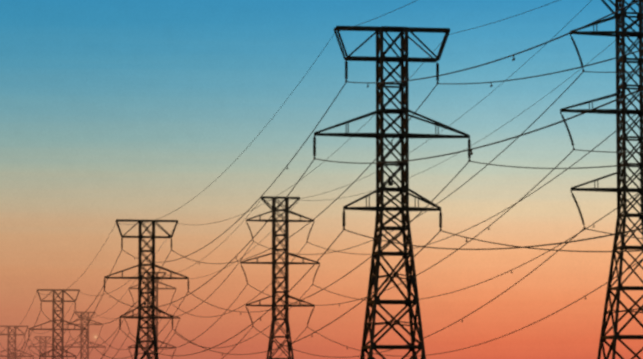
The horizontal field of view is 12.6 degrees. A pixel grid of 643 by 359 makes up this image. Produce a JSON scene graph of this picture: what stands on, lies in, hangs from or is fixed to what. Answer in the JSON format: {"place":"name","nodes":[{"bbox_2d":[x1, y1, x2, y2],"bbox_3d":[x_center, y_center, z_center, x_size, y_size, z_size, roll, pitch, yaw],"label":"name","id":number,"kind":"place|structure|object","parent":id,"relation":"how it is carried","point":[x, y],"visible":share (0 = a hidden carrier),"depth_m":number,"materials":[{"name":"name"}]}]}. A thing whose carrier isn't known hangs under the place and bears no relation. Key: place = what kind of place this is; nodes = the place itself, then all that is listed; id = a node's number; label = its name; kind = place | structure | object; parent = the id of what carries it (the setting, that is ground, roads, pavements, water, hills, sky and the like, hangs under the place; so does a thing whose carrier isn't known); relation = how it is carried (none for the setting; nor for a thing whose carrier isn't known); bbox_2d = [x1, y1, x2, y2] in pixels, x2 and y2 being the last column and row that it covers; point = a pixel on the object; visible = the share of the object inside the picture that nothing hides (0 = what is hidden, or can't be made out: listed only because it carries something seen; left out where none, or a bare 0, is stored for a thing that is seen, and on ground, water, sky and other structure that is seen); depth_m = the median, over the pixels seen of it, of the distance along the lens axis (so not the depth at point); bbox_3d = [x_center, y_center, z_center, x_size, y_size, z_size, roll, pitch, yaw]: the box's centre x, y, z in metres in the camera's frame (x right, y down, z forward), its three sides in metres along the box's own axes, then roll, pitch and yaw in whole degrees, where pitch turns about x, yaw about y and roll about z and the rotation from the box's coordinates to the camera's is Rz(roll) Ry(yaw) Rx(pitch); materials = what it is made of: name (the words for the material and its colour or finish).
{"place":"outdoors","nodes":[
{"label":"outdoors","id":0,"kind":"place"},
{"bbox_2d":[0,0,642,358],"label":"sky","id":1,"kind":"structure","parent":0,"point":[111,110],"materials":[{"name":"multicoloured"}]},
{"label":"ground","id":2,"kind":"structure","parent":0,"visible":0},
{"bbox_2d":[0,326,33,358],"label":"pylon","id":3,"kind":"object","parent":2,"relation":"on","point":[8,349],"visible":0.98,"depth_m":1234.73,"materials":[{"name":"metal"}]},
{"bbox_2d":[28,336,57,358],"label":"pylon","id":4,"kind":"object","parent":2,"relation":"on","point":[40,343],"visible":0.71,"depth_m":1550.19,"materials":[{"name":"metal"}]},
{"bbox_2d":[28,289,86,358],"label":"pylon","id":5,"kind":"object","parent":2,"relation":"on","point":[62,320],"visible":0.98,"depth_m":939.28,"materials":[{"name":"metal"}]},
{"bbox_2d":[64,312,105,358],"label":"pylon","id":6,"kind":"object","parent":2,"relation":"on","point":[81,319],"visible":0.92,"depth_m":1254.98,"materials":[{"name":"metal"}]},
{"bbox_2d":[104,219,188,358],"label":"pylon","id":7,"kind":"object","parent":2,"relation":"on","point":[152,264],"visible":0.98,"depth_m":644.08,"materials":[{"name":"metal"}]},
{"bbox_2d":[124,272,179,358],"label":"pylon","id":8,"kind":"object","parent":2,"relation":"on","point":[156,296],"visible":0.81,"depth_m":959.68,"materials":[{"name":"metal"}]},
{"bbox_2d":[240,196,319,358],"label":"pylon","id":9,"kind":"object","parent":2,"relation":"on","point":[286,221],"visible":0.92,"depth_m":664.39,"materials":[{"name":"metal"}]},
{"bbox_2d":[313,26,470,358],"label":"pylon","id":10,"kind":"object","parent":2,"relation":"on","point":[374,276],"visible":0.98,"depth_m":343.99,"materials":[{"name":"metal"}]},
{"bbox_2d":[0,0,642,358],"bbox_3d":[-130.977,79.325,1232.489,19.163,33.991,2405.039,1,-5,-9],"label":"conductors","id":11,"kind":"object","parent":10,"relation":"hanging from","point":[471,153],"visible":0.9,"depth_m":346.93,"materials":[{"name":"metal"}]},
{"bbox_2d":[560,0,642,358],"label":"pylon","id":12,"kind":"object","parent":2,"relation":"on","point":[617,34],"visible":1,"depth_m":359.24,"materials":[{"name":"metal"}]},
{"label":"pylon","id":13,"kind":"object","parent":2,"relation":"on","visible":0},
{"bbox_2d":[5,0,642,358],"bbox_3d":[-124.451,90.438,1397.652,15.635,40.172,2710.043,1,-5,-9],"label":"conductors","id":14,"kind":"object","parent":13,"relation":"attached to","point":[522,198],"visible":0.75,"depth_m":482.04,"materials":[{"name":"metal"}]}
]}

